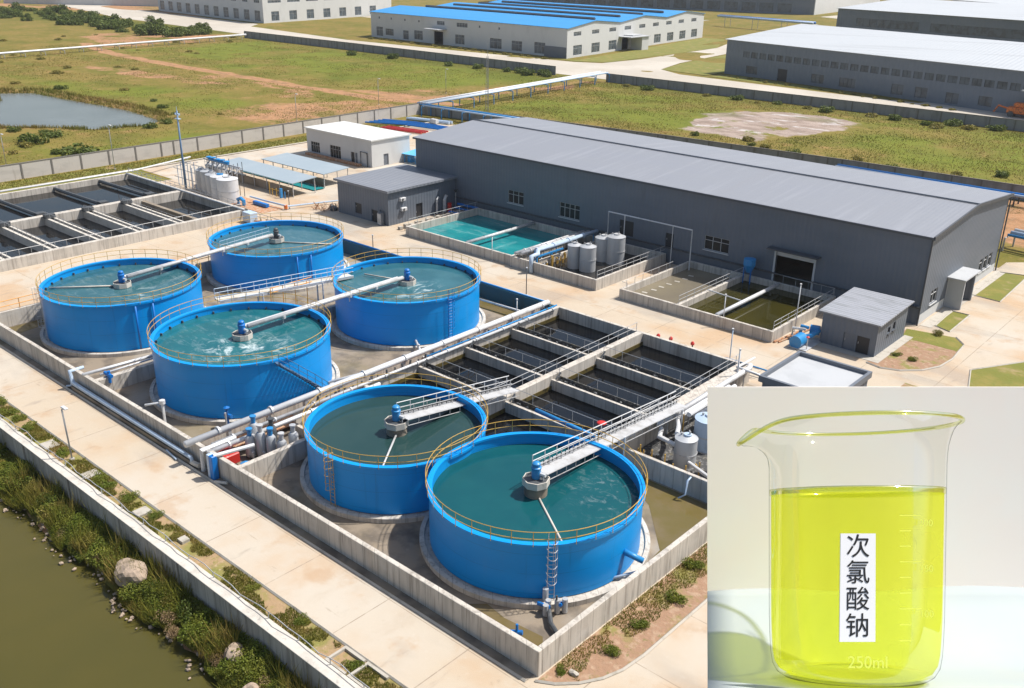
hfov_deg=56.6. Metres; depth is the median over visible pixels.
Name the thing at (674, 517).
puddle
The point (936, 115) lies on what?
perimeter fence
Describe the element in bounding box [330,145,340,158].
window
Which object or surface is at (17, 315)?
plot wall
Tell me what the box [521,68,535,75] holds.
bush
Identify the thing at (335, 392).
gallery fittings
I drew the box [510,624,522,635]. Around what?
floor valve
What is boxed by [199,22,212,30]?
scrub tree
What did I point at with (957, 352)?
kerb
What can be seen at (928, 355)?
hut garden
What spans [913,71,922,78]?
window
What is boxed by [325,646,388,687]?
planter frame
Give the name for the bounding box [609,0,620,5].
window
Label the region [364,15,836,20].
back road
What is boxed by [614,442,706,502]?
dividing wall
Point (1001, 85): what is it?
window
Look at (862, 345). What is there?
door
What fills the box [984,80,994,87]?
window
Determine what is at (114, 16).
scrub tree
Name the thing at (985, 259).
window
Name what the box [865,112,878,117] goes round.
bush
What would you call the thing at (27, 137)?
bush
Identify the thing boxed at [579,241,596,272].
process tank
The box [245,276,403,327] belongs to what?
pipe bridge
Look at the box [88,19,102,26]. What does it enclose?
scrub tree
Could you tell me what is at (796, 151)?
bush
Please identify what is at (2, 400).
shrub
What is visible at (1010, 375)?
lawn
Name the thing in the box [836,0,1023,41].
pale warehouse
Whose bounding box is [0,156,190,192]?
lawn edge pipe
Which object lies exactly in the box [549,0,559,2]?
window
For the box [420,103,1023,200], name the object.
perimeter fence
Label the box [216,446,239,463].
red machine
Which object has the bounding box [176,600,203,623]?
shrub
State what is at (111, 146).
lamp post
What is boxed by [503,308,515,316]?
puddle
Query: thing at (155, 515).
shrub
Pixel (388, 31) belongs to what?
window
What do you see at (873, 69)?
window
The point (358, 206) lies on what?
door
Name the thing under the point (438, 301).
blue tank
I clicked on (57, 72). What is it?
bush
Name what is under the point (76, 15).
scrub tree
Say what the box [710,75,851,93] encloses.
lawn
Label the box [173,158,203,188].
thin pipe frame
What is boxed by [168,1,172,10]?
window
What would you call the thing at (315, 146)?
window
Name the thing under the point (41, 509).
shrub
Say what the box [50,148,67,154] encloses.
bush
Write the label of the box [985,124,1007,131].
bush
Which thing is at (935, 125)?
bush
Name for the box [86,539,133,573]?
shrub
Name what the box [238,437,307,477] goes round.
dividing wall
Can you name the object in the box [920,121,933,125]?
bush
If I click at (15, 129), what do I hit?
bush
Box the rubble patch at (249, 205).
[232,197,282,212]
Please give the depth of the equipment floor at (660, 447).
82.33 m
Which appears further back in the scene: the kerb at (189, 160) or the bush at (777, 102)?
the bush at (777, 102)
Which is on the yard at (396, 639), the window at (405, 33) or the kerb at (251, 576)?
the kerb at (251, 576)
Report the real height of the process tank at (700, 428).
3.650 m
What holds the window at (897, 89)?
in the grey warehouse at (980, 74)
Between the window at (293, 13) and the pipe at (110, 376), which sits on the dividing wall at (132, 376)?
the pipe at (110, 376)
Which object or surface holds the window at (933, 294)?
in the hall
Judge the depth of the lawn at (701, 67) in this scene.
354.89 m
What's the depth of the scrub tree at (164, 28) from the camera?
453.68 m
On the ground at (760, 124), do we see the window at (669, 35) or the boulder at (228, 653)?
the boulder at (228, 653)
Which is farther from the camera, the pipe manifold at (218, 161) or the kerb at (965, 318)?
the pipe manifold at (218, 161)
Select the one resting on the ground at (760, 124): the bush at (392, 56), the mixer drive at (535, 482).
the bush at (392, 56)
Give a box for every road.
[56,4,1023,119]
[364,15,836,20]
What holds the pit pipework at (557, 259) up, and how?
in the tank pit
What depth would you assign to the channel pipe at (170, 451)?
84.99 m
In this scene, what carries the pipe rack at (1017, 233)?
on the yard at (396, 639)
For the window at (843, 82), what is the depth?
300.96 m
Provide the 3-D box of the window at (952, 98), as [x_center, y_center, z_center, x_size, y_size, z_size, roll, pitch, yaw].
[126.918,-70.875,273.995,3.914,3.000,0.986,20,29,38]
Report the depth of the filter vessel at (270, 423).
80.27 m
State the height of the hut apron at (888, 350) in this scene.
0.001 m
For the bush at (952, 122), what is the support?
on the ground at (760, 124)
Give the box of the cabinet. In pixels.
[377,212,383,225]
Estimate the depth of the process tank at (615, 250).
129.66 m
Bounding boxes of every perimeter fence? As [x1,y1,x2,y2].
[0,103,419,181]
[244,31,555,74]
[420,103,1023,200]
[606,73,1023,131]
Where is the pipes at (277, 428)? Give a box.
[233,414,293,447]
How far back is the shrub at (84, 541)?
71.89 m
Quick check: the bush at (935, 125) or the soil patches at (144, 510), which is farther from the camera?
the bush at (935, 125)
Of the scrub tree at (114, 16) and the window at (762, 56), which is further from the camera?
the scrub tree at (114, 16)
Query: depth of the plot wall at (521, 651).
68.01 m
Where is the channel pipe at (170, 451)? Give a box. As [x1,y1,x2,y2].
[66,366,193,464]
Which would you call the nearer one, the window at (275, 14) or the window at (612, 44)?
the window at (612, 44)
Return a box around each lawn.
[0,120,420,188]
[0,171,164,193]
[413,38,724,61]
[662,55,725,74]
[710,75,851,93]
[903,329,962,350]
[936,312,967,330]
[969,362,1023,386]
[976,273,1023,300]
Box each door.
[356,203,361,213]
[372,209,377,221]
[384,153,387,164]
[416,203,421,218]
[777,69,786,81]
[842,333,855,350]
[855,336,869,354]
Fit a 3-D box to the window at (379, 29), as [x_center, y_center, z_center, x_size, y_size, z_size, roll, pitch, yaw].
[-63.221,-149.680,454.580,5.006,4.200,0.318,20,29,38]
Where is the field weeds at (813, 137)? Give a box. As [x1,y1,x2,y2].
[454,83,1023,184]
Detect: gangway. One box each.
[214,265,353,316]
[396,376,518,425]
[532,391,687,479]
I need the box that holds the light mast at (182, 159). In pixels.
[174,107,186,188]
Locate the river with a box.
[0,498,220,687]
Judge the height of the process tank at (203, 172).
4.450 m
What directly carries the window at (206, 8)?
in the white factory at (266, 11)
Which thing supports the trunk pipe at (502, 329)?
on the aeration basin at (572, 366)
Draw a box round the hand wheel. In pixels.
[596,420,606,432]
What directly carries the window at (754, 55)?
in the grey warehouse at (980, 74)
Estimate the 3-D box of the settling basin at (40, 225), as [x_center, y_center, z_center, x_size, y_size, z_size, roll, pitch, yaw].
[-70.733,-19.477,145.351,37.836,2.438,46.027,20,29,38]
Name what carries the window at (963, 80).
in the grey warehouse at (980, 74)
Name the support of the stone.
on the roadside verge at (632, 648)
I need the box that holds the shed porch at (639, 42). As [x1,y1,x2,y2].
[619,35,649,49]
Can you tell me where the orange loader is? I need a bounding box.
[993,102,1023,116]
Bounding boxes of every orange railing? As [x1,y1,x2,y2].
[0,256,209,307]
[270,277,311,304]
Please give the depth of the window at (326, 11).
565.99 m
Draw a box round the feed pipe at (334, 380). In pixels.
[328,373,357,383]
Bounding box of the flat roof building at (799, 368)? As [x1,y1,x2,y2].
[758,350,871,386]
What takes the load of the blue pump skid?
on the yard at (396, 639)
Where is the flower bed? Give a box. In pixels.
[305,152,361,166]
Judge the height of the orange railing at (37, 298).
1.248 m
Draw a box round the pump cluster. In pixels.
[537,586,567,632]
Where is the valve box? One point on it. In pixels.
(245, 214)
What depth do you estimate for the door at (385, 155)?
188.57 m
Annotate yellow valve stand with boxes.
[268,181,285,198]
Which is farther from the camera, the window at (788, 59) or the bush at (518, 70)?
the bush at (518, 70)
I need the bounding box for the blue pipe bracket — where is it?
[536,248,563,263]
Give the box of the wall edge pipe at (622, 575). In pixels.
[613,571,634,578]
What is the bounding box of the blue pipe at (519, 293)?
[343,238,550,302]
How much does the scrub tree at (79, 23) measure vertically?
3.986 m
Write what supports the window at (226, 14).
in the white factory at (266, 11)
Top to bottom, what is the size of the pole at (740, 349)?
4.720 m
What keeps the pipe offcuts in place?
on the yard at (396, 639)
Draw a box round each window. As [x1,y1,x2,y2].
[160,0,164,9]
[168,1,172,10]
[177,2,181,11]
[186,3,190,12]
[195,4,199,13]
[204,5,208,14]
[213,6,218,15]
[223,7,228,16]
[233,8,238,18]
[244,9,249,19]
[254,10,260,20]
[268,0,280,2]
[271,11,279,20]
[289,10,296,19]
[307,9,313,18]
[311,141,319,153]
[323,8,330,16]
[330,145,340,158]
[339,7,345,15]
[355,6,360,14]
[370,5,375,13]
[376,26,382,35]
[386,28,393,35]
[403,30,408,39]
[414,30,422,39]
[455,34,463,44]
[457,23,467,27]
[490,38,501,48]
[507,190,523,206]
[512,41,521,51]
[534,42,544,53]
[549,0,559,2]
[558,202,579,221]
[564,0,574,3]
[573,45,581,54]
[578,0,589,3]
[591,42,599,52]
[594,0,605,4]
[608,40,615,49]
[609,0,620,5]
[620,220,633,236]
[625,0,636,5]
[641,0,652,6]
[654,34,660,42]
[657,0,669,7]
[666,233,673,247]
[667,32,672,40]
[673,0,685,7]
[679,30,684,38]
[690,0,702,8]
[691,29,696,36]
[702,235,729,255]
[707,1,720,9]
[724,1,737,9]
[741,2,755,10]
[743,51,749,57]
[746,66,756,74]
[751,52,757,58]
[759,3,773,11]
[760,53,765,59]
[768,54,774,60]
[776,55,783,61]
[777,3,791,12]
[785,56,791,62]
[794,57,800,63]
[803,58,809,64]
[811,74,823,83]
[812,59,819,65]
[821,60,828,66]
[831,62,838,68]
[839,77,855,87]
[840,63,848,69]
[850,64,858,70]
[856,18,919,30]
[860,65,868,71]
[870,66,878,73]
[881,67,889,74]
[891,69,900,75]
[891,84,903,94]
[902,70,911,77]
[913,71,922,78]
[914,87,927,98]
[924,73,933,80]
[929,288,936,305]
[930,23,1023,39]
[936,74,945,81]
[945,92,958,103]
[948,75,957,83]
[959,77,969,84]
[972,78,981,85]
[977,259,982,274]
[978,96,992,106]
[982,256,986,271]
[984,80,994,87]
[986,253,991,267]
[997,81,1007,89]
[1010,83,1020,90]
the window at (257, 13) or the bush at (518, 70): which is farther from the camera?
the window at (257, 13)
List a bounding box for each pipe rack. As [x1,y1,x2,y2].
[0,34,245,58]
[417,71,609,115]
[421,104,519,122]
[717,14,817,28]
[835,164,1023,206]
[1001,228,1023,250]
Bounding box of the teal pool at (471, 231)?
[406,202,575,264]
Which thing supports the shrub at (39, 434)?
on the verge at (216, 563)
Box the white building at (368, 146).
[304,121,410,167]
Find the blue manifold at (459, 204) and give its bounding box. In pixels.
[447,202,477,213]
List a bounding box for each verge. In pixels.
[0,402,402,687]
[537,383,917,681]
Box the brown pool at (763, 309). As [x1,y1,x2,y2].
[619,260,835,342]
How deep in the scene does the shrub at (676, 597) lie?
63.22 m
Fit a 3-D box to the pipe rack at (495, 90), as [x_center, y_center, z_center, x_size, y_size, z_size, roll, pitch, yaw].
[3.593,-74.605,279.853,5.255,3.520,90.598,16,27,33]
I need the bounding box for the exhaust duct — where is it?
[436,194,447,213]
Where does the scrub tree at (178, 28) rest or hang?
on the ground at (760, 124)
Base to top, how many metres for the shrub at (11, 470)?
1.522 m
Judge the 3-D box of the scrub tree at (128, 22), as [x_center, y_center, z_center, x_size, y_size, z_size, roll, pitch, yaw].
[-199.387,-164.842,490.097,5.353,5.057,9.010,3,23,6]
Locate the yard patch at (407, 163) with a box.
[366,161,415,170]
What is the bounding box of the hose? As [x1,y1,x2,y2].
[678,477,691,498]
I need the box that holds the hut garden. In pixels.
[867,330,956,368]
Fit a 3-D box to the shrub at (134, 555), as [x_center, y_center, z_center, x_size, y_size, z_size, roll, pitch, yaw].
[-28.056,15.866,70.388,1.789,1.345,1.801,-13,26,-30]
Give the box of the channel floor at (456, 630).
[0,339,533,679]
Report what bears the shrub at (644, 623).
on the roadside verge at (632, 648)
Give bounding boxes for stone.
[569,669,578,676]
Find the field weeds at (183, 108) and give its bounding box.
[0,35,605,164]
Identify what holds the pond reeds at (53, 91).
on the ground at (760, 124)
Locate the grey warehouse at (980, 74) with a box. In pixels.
[724,24,1023,115]
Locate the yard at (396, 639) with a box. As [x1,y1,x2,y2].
[0,123,1023,687]
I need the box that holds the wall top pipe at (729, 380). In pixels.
[656,363,752,436]
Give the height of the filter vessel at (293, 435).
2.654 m
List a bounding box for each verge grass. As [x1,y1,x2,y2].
[556,543,706,680]
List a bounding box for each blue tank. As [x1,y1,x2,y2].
[31,249,205,357]
[147,292,339,425]
[206,213,349,294]
[300,373,487,523]
[331,248,485,350]
[419,419,649,609]
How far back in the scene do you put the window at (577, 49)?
384.66 m
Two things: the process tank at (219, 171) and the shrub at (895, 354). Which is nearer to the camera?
the shrub at (895, 354)
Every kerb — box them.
[0,122,429,190]
[0,345,526,681]
[5,401,408,687]
[535,598,706,684]
[866,337,964,370]
[934,310,970,331]
[968,361,1023,386]
[972,272,1023,301]
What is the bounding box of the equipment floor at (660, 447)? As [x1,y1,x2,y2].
[641,416,706,478]
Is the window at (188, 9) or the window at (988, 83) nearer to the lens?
the window at (988, 83)
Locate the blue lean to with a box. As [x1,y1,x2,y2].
[402,149,415,163]
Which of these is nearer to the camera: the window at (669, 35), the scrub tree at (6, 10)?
the window at (669, 35)
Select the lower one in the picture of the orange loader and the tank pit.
the tank pit
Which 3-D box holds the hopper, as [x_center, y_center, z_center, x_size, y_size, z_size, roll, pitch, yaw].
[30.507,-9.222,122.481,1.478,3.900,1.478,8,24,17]
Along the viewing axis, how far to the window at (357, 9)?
588.11 m
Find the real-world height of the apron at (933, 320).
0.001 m
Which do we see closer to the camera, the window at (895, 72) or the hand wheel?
the hand wheel
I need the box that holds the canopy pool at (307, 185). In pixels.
[244,171,323,189]
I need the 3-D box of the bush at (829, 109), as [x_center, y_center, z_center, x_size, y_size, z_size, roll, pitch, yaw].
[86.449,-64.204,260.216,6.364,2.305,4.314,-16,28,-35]
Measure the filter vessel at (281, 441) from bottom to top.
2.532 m
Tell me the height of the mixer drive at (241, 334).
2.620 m
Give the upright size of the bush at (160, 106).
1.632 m
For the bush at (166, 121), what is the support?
on the ground at (760, 124)
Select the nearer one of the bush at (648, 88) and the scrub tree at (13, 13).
the bush at (648, 88)
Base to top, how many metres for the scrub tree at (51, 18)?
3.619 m
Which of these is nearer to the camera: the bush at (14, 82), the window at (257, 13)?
the bush at (14, 82)
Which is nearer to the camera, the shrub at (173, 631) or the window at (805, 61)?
the shrub at (173, 631)
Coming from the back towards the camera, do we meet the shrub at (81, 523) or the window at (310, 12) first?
the window at (310, 12)
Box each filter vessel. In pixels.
[245,427,256,459]
[248,414,257,450]
[255,423,266,456]
[265,426,276,452]
[266,417,277,445]
[277,431,286,448]
[288,423,298,443]
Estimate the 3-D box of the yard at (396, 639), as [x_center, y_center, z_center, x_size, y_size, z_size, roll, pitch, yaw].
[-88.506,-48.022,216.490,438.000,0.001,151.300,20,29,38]
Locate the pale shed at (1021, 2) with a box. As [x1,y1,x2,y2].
[952,0,1023,4]
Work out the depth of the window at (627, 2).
728.79 m
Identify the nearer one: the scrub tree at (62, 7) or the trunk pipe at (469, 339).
the trunk pipe at (469, 339)
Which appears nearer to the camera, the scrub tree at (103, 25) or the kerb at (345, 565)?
the kerb at (345, 565)
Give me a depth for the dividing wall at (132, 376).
93.07 m
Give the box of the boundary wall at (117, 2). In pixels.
[3,0,157,5]
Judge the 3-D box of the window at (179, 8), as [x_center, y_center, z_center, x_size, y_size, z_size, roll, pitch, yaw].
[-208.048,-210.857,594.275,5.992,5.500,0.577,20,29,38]
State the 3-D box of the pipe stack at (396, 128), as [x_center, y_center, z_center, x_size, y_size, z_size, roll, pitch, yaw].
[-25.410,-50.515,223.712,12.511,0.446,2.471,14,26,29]
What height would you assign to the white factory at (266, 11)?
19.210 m
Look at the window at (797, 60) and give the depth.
314.48 m
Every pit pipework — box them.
[538,252,566,266]
[637,384,736,477]
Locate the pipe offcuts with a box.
[773,328,809,342]
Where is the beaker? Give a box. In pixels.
[737,410,962,686]
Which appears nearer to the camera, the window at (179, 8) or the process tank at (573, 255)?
the process tank at (573, 255)
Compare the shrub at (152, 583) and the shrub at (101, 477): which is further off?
the shrub at (101, 477)
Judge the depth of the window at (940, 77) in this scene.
275.44 m
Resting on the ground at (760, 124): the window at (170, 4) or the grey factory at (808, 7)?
the grey factory at (808, 7)
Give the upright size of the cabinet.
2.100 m
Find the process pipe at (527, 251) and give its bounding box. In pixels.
[519,230,589,259]
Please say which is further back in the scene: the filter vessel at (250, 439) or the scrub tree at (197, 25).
the scrub tree at (197, 25)
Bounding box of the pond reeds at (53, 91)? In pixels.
[0,86,176,129]
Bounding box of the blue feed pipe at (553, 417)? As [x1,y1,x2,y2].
[535,408,597,437]
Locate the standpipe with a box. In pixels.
[144,399,165,421]
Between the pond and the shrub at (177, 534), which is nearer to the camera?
the shrub at (177, 534)
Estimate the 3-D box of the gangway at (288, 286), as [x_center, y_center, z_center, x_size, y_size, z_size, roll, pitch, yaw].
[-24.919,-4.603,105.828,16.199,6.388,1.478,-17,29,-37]
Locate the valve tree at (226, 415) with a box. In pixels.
[223,406,232,424]
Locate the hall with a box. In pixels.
[412,117,1013,325]
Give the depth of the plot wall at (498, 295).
116.63 m
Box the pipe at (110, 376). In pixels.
[82,354,152,382]
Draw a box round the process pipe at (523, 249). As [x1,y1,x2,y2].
[514,230,583,257]
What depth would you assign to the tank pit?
127.80 m
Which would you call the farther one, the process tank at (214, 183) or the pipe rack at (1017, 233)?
the process tank at (214, 183)
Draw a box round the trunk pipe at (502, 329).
[211,307,555,443]
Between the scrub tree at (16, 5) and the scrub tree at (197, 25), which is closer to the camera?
the scrub tree at (197, 25)
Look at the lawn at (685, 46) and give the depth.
413.37 m
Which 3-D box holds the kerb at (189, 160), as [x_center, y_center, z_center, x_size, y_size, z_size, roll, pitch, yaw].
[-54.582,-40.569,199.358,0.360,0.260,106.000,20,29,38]
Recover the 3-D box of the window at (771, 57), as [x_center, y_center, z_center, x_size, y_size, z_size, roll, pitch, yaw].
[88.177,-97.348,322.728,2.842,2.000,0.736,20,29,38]
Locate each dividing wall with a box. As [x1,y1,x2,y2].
[95,304,335,390]
[200,308,541,445]
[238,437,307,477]
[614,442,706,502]
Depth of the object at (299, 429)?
83.76 m
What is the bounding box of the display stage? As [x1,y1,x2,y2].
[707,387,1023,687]
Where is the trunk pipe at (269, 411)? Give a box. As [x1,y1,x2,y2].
[183,300,549,447]
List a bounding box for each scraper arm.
[49,285,112,288]
[283,241,331,244]
[364,273,389,278]
[382,434,396,464]
[538,498,561,540]
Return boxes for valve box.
[242,210,271,222]
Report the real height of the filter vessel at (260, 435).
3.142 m
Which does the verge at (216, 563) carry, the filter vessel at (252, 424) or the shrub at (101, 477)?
the shrub at (101, 477)
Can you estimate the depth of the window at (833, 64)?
303.32 m
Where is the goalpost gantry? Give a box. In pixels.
[607,211,692,269]
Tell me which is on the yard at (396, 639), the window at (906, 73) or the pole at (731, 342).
the pole at (731, 342)
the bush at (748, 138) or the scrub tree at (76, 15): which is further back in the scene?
the scrub tree at (76, 15)
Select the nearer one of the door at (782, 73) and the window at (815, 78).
the window at (815, 78)
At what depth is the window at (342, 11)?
577.02 m
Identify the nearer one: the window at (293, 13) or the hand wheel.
the hand wheel
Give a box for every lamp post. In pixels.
[60,405,74,460]
[108,125,115,169]
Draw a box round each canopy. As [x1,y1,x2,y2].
[227,157,315,196]
[262,153,349,187]
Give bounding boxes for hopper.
[742,257,755,283]
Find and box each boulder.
[114,558,149,588]
[223,642,243,664]
[242,682,258,687]
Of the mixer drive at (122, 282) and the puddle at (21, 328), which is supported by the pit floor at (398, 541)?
the puddle at (21, 328)
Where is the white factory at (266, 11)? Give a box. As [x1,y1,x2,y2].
[158,0,390,22]
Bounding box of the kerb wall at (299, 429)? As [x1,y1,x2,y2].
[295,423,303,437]
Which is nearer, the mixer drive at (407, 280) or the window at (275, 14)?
the mixer drive at (407, 280)
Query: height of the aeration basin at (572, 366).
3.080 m
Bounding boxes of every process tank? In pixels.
[195,166,204,190]
[200,167,212,192]
[205,162,227,173]
[205,170,216,196]
[210,172,229,199]
[216,175,239,203]
[567,240,580,268]
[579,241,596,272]
[595,233,606,261]
[606,232,625,264]
[672,430,698,470]
[693,412,706,453]
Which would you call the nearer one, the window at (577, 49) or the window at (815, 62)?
the window at (815, 62)
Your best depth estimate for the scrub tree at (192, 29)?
449.06 m
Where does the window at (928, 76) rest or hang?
in the grey warehouse at (980, 74)
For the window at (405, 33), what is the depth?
442.25 m
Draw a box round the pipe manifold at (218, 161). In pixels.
[203,156,245,195]
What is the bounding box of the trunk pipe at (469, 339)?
[427,304,556,356]
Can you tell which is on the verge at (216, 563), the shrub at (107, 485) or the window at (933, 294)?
the shrub at (107, 485)
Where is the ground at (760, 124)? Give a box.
[0,0,1023,671]
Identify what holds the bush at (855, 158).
on the ground at (760, 124)
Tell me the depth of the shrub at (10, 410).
86.98 m
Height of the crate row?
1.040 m
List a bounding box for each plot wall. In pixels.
[0,260,211,326]
[0,322,542,676]
[343,240,553,310]
[538,516,706,673]
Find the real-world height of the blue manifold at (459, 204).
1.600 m
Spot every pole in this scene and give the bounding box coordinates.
[729,328,733,358]
[736,348,741,384]
[793,283,801,331]
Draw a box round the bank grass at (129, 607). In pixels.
[0,442,296,687]
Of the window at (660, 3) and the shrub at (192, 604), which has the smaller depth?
the shrub at (192, 604)
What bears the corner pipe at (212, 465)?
on the yard at (396, 639)
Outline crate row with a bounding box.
[398,209,463,229]
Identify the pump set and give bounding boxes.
[787,324,820,351]
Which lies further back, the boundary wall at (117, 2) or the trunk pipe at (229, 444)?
the boundary wall at (117, 2)
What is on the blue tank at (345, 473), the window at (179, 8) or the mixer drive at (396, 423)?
the mixer drive at (396, 423)
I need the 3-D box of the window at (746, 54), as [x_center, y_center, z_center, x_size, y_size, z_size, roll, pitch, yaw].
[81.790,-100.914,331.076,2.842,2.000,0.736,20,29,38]
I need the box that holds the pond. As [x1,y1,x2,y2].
[0,93,157,128]
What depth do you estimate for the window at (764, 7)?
684.14 m
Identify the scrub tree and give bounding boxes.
[0,14,12,18]
[2,7,18,15]
[7,9,22,16]
[8,1,26,10]
[20,16,33,20]
[25,7,37,10]
[38,9,53,16]
[45,5,59,12]
[49,16,59,20]
[52,4,71,11]
[55,18,65,24]
[58,9,71,13]
[62,13,81,20]
[64,17,81,24]
[69,20,83,25]
[70,9,84,14]
[84,15,93,22]
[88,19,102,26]
[89,16,101,23]
[95,20,121,29]
[104,14,121,20]
[112,21,126,29]
[114,28,129,32]
[124,20,131,27]
[134,23,162,35]
[144,15,163,23]
[144,19,160,24]
[158,25,175,32]
[160,29,185,36]
[174,26,193,31]
[179,27,195,35]
[184,29,199,35]
[189,22,202,29]
[198,28,211,34]
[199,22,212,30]
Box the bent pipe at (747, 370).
[736,357,759,375]
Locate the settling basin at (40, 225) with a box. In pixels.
[0,168,247,271]
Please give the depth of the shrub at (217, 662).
60.66 m
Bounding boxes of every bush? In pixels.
[6,126,21,132]
[7,150,17,154]
[10,81,21,83]
[17,132,49,144]
[18,140,35,148]
[41,129,63,137]
[49,70,63,73]
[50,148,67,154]
[53,85,68,89]
[57,143,99,155]
[142,121,158,128]
[157,104,169,108]
[159,118,172,123]
[346,50,357,55]
[387,53,398,58]
[444,61,452,66]
[472,63,483,68]
[501,67,510,71]
[514,66,527,73]
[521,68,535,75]
[537,69,549,74]
[541,70,551,76]
[640,84,654,90]
[690,131,699,135]
[728,94,744,99]
[742,135,754,141]
[759,143,770,148]
[772,100,781,104]
[786,148,801,152]
[819,105,835,112]
[852,155,863,161]
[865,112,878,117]
[888,114,902,120]
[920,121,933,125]
[929,123,944,128]
[943,118,962,126]
[950,171,962,175]
[961,124,977,129]
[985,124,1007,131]
[994,170,1008,177]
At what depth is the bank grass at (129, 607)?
66.61 m
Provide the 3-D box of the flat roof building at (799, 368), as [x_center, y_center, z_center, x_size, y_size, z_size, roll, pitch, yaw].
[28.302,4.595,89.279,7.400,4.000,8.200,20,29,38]
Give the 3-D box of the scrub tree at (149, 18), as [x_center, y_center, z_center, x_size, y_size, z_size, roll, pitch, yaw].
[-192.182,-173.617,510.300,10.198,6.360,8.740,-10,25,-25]
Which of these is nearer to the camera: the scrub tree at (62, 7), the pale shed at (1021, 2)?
the scrub tree at (62, 7)
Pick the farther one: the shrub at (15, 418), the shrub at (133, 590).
the shrub at (15, 418)
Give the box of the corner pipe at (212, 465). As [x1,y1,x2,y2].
[190,435,254,484]
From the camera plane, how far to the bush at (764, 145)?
209.87 m
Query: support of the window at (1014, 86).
in the grey warehouse at (980, 74)
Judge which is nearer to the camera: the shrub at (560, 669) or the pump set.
the shrub at (560, 669)
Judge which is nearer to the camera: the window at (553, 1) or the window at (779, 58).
the window at (779, 58)
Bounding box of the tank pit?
[510,235,665,290]
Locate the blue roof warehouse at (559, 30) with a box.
[369,0,705,58]
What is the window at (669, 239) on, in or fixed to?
in the hall
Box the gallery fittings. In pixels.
[308,305,550,402]
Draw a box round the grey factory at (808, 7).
[520,0,879,14]
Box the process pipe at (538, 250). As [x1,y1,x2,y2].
[529,229,598,272]
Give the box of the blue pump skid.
[236,196,337,208]
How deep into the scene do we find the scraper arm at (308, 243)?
124.15 m
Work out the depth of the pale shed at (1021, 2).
709.65 m
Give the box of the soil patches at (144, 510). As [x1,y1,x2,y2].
[39,439,189,544]
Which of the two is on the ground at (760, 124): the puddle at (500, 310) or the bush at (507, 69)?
the bush at (507, 69)
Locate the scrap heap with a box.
[311,202,338,211]
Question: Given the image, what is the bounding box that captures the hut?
[819,287,914,356]
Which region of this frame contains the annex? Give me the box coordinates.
[333,164,456,225]
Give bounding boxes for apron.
[816,335,912,362]
[920,270,1004,327]
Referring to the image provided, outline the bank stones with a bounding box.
[0,499,243,687]
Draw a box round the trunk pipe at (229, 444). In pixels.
[206,382,380,453]
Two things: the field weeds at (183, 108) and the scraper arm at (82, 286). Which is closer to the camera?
the scraper arm at (82, 286)
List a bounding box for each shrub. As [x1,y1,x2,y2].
[0,394,7,405]
[0,408,17,415]
[0,447,9,458]
[0,475,36,493]
[2,462,25,477]
[12,410,27,422]
[17,420,36,432]
[22,479,42,495]
[34,432,47,438]
[35,501,63,524]
[36,493,68,506]
[55,447,69,457]
[67,530,98,551]
[68,513,94,537]
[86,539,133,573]
[91,470,109,482]
[91,532,117,548]
[96,480,117,488]
[118,490,140,503]
[118,578,156,602]
[124,547,142,559]
[140,578,160,597]
[146,509,164,519]
[151,592,179,609]
[153,609,178,623]
[164,624,179,638]
[168,531,183,540]
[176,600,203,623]
[177,610,212,645]
[207,652,223,666]
[215,645,248,678]
[244,583,261,590]
[256,675,270,686]
[293,612,311,625]
[341,659,365,669]
[556,663,565,675]
[602,644,621,656]
[629,618,650,628]
[666,589,688,604]
[681,556,704,569]
[890,352,902,356]
[907,356,918,361]
[932,329,943,336]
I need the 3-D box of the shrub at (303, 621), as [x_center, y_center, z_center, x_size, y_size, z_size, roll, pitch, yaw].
[-13.394,17.642,60.723,1.173,0.653,1.147,2,23,2]
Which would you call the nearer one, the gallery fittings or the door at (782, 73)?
the gallery fittings
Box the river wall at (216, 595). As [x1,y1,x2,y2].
[0,415,369,687]
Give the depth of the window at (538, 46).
387.58 m
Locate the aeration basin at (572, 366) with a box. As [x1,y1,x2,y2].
[293,306,749,450]
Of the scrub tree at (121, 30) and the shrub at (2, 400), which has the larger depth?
the scrub tree at (121, 30)
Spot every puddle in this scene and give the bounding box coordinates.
[9,319,44,332]
[469,604,542,645]
[479,297,505,315]
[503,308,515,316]
[643,478,706,556]
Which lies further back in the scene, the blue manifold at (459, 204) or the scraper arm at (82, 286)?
the blue manifold at (459, 204)
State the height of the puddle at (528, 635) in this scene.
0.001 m
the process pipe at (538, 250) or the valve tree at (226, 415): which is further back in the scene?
the process pipe at (538, 250)
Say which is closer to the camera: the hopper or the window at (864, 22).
the hopper
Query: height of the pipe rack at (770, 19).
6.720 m
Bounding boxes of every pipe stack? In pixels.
[365,119,447,129]
[380,125,428,133]
[406,117,452,123]
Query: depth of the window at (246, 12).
538.49 m
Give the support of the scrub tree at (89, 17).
on the ground at (760, 124)
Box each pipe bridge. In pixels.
[124,227,272,277]
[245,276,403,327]
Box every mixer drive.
[113,270,131,288]
[232,320,252,341]
[269,228,283,243]
[384,404,408,437]
[398,268,415,286]
[522,461,549,499]
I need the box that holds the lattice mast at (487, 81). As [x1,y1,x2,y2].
[485,56,488,111]
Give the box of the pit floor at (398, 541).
[10,253,755,641]
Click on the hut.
(865, 322)
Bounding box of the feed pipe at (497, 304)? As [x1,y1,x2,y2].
[479,298,518,310]

